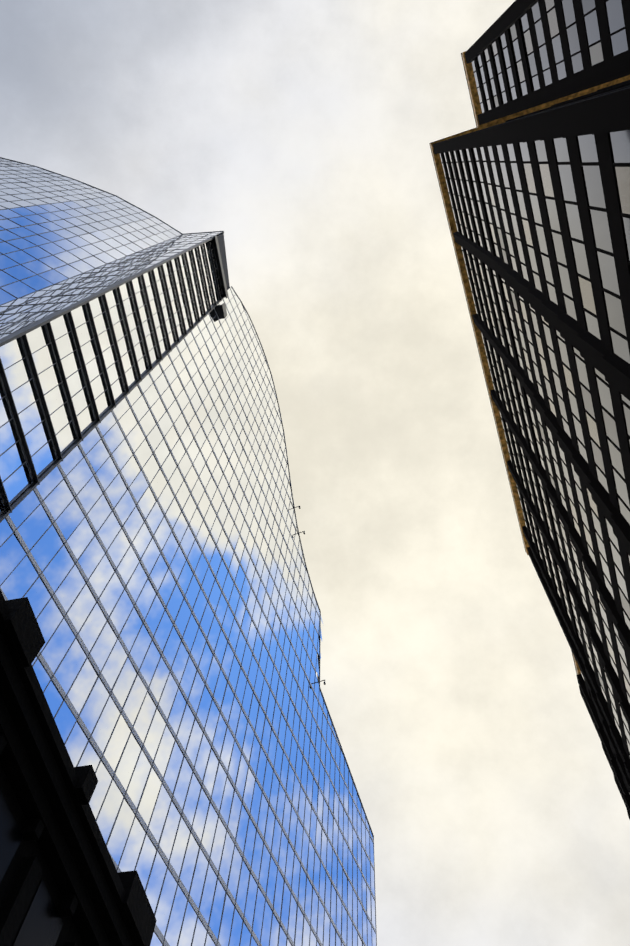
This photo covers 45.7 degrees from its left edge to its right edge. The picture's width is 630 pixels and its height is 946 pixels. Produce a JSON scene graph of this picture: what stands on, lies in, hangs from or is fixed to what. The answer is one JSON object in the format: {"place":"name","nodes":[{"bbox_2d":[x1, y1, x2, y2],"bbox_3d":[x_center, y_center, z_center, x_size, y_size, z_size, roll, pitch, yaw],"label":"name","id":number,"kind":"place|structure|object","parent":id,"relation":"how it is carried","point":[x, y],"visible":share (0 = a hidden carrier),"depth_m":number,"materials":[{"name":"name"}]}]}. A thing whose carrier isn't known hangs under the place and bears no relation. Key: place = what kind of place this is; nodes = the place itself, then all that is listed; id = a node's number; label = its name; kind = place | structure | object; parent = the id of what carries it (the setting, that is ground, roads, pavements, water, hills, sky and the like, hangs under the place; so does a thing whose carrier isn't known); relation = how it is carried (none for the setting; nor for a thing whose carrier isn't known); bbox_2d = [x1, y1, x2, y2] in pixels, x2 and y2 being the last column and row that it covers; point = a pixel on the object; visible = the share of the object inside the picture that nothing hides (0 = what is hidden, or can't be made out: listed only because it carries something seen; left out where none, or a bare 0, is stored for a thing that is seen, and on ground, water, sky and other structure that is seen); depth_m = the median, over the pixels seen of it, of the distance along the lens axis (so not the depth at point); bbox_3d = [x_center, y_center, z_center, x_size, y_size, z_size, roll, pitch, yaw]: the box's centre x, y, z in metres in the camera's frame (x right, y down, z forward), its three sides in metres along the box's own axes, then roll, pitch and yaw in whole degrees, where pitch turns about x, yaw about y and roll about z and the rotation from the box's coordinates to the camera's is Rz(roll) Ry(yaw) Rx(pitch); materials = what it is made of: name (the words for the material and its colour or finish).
{"place":"outdoors","nodes":[
{"label":"outdoors","id":0,"kind":"place"},
{"bbox_2d":[0,158,31,165],"bbox_3d":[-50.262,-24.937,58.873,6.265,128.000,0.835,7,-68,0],"label":"glass panes","id":1,"kind":"structure","parent":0,"point":[5,161],"depth_m":114.29,"materials":[{"name":"grey glass"}]},
{"bbox_2d":[0,167,73,182],"bbox_3d":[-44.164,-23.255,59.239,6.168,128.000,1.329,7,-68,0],"label":"glass panes","id":2,"kind":"structure","parent":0,"point":[25,174],"depth_m":107.81,"materials":[{"name":"grey glass"}]},
{"bbox_2d":[0,180,114,208],"bbox_3d":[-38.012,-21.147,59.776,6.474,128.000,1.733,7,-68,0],"label":"glass panes","id":3,"kind":"structure","parent":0,"point":[29,192],"depth_m":99.05,"materials":[{"name":"grey glass"}]},
{"bbox_2d":[0,196,153,254],"bbox_3d":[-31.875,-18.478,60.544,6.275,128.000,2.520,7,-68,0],"label":"glass panes","id":4,"kind":"structure","parent":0,"point":[20,242],"depth_m":88.72,"materials":[{"name":"blue glass"}]},
{"bbox_2d":[0,217,180,304],"bbox_3d":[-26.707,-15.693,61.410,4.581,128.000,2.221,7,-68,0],"label":"glass panes","id":5,"kind":"structure","parent":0,"point":[17,289],"depth_m":78.91,"materials":[{"name":"blue glass"}]},
{"bbox_2d":[0,240,222,513],"bbox_3d":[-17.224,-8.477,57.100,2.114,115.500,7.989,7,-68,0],"label":"bay glass","id":6,"kind":"object","parent":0,"point":[18,482],"visible":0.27,"depth_m":55.03,"materials":[{"name":"glass"}]},
{"bbox_2d":[0,231,222,338],"bbox_3d":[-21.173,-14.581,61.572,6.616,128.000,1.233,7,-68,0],"label":"glass panes","id":7,"kind":"structure","parent":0,"point":[17,326],"depth_m":66.47,"materials":[{"name":"grey glass"}]},
{"bbox_2d":[0,231,223,333],"bbox_3d":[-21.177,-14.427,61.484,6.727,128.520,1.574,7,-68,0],"label":"window frames","id":8,"kind":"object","parent":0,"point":[97,278],"visible":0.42,"depth_m":69.98,"materials":[{"name":"grey metal"}]},
{"bbox_2d":[0,236,228,522],"bbox_3d":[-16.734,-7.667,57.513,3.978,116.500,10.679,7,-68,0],"label":"strip fins","id":9,"kind":"object","parent":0,"point":[221,311],"visible":0.92,"depth_m":60.44,"materials":[{"name":"black metal"}]},
{"bbox_2d":[0,287,375,945],"bbox_3d":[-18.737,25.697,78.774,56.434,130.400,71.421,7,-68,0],"label":"glass facade","id":10,"kind":"structure","parent":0,"point":[24,575],"depth_m":61.65,"materials":[{"name":"blue glass"}]},
{"bbox_2d":[0,286,376,945],"bbox_3d":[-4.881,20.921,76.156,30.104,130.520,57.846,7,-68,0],"label":"window frames","id":11,"kind":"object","parent":10,"relation":"attached to","point":[318,679],"visible":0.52,"depth_m":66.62,"materials":[{"name":"grey metal"}]},
{"bbox_2d":[295,506,325,684],"bbox_3d":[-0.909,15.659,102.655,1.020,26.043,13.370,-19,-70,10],"label":"rooftop fixtures","id":12,"kind":"object","parent":11,"relation":"attached to","point":[304,533],"visible":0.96,"depth_m":109.09,"materials":[{"name":"grey metal"}]},
{"bbox_2d":[0,0,629,945],"label":"sky","id":13,"kind":"structure","parent":0,"point":[301,132],"materials":[{"name":"white"}]},
{"label":"ground","id":14,"kind":"structure","parent":0,"visible":0},
{"bbox_2d":[0,157,33,165],"bbox_3d":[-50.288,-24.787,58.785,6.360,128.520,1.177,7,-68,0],"label":"window frames","id":15,"kind":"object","parent":14,"relation":"on","point":[13,161],"visible":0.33,"depth_m":117.91,"materials":[{"name":"grey metal"}]},
{"bbox_2d":[0,166,74,182],"bbox_3d":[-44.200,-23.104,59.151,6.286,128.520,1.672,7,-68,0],"label":"window frames","id":16,"kind":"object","parent":14,"relation":"on","point":[31,173],"visible":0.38,"depth_m":110.92,"materials":[{"name":"grey metal"}]},
{"bbox_2d":[0,179,115,209],"bbox_3d":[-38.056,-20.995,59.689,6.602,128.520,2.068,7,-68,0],"label":"window frames","id":17,"kind":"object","parent":14,"relation":"on","point":[50,192],"visible":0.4,"depth_m":100.66,"materials":[{"name":"grey metal"}]},
{"bbox_2d":[0,196,154,253],"bbox_3d":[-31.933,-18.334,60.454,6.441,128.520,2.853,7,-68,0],"label":"window frames","id":18,"kind":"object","parent":14,"relation":"on","point":[67,218],"visible":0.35,"depth_m":90.55,"materials":[{"name":"grey metal"}]},
{"bbox_2d":[0,589,156,945],"bbox_3d":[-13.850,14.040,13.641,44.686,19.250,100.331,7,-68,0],"label":"old building","id":19,"kind":"structure","parent":14,"relation":"on","point":[47,787],"depth_m":19.65,"materials":[{"name":"stone"}]},
{"bbox_2d":[0,788,62,945],"bbox_3d":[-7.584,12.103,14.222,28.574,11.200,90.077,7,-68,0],"label":"old building windows","id":20,"kind":"structure","parent":19,"relation":"attached to","point":[42,925],"depth_m":18.89,"materials":[{"name":"black glass"}]},
{"bbox_2d":[0,217,181,304],"bbox_3d":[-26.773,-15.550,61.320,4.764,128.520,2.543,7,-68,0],"label":"window frames","id":21,"kind":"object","parent":14,"relation":"on","point":[79,258],"visible":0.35,"depth_m":80.13,"materials":[{"name":"grey metal"}]},
{"bbox_2d":[216,233,229,287],"bbox_3d":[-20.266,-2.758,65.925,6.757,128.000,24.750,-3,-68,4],"label":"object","id":22,"kind":"object","parent":14,"relation":"on","point":[221,241],"visible":0.11,"depth_m":119.50,"materials":[{"name":"grey metal"}]},
{"bbox_2d":[432,80,629,790],"bbox_3d":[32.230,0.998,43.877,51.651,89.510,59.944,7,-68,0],"label":"building facade frame","id":23,"kind":"object","parent":14,"relation":"on","point":[600,115],"visible":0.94,"depth_m":46.69,"materials":[{"name":"black metal"}]},
{"bbox_2d":[430,77,629,554],"bbox_3d":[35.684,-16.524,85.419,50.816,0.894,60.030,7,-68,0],"label":"roof trim","id":24,"kind":"structure","parent":23,"relation":"attached to","point":[464,274],"depth_m":83.94,"materials":[{"name":"black metal"}]},
{"bbox_2d":[429,127,525,551],"bbox_3d":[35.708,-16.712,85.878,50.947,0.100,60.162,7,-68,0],"label":"roof trim","id":25,"kind":"structure","parent":24,"relation":"attached to","point":[469,313],"depth_m":85.72,"materials":[{"name":"brown metal"}]},
{"bbox_2d":[440,130,629,750],"bbox_3d":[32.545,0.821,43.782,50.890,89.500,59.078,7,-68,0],"label":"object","id":26,"kind":"object","parent":23,"relation":"in","point":[620,141],"visible":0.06,"depth_m":39.21,"materials":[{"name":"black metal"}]},
{"bbox_2d":[464,0,629,124],"bbox_3d":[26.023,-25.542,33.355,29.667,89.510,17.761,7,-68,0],"label":"building facade frame","id":27,"kind":"object","parent":14,"relation":"on","point":[611,67],"visible":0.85,"depth_m":49.66,"materials":[{"name":"black metal"}]},
{"bbox_2d":[462,51,629,127],"bbox_3d":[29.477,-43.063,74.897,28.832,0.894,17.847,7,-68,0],"label":"roof trim","id":28,"kind":"structure","parent":27,"relation":"attached to","point":[471,81],"depth_m":76.68,"materials":[{"name":"brown metal"}]},
{"bbox_2d":[461,53,476,126],"bbox_3d":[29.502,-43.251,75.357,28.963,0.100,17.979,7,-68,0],"label":"roof trim","id":29,"kind":"structure","parent":28,"relation":"attached to","point":[468,88],"depth_m":77.48,"materials":[{"name":"brown metal"}]},
{"bbox_2d":[472,0,627,112],"bbox_3d":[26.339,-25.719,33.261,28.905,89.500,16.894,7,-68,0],"label":"windows","id":30,"kind":"structure","parent":27,"relation":"in","point":[616,23],"depth_m":45.88,"materials":[{"name":"grey glass"}]},
{"bbox_2d":[571,650,629,818],"bbox_3d":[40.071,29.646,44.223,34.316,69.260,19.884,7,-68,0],"label":"building facade frame","id":31,"kind":"object","parent":14,"relation":"on","point":[620,782],"visible":0.25,"depth_m":70.30,"materials":[{"name":"black metal"}]},
{"bbox_2d":[573,655,580,674],"bbox_3d":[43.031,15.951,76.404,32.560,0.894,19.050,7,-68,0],"label":"roof trim","id":32,"kind":"structure","parent":31,"relation":"attached to","point":[577,669],"depth_m":78.73,"materials":[{"name":"gold metal"}]},
{"bbox_3d":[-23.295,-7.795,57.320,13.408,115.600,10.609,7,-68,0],"label":"strip","id":33,"kind":"object","parent":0,"visible":0},
{"bbox_2d":[0,239,222,514],"bbox_3d":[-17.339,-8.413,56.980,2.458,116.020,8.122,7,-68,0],"label":"window frames","id":34,"kind":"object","parent":33,"relation":"attached to","point":[100,361],"visible":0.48,"depth_m":58.23,"materials":[{"name":"grey metal"}]}
]}

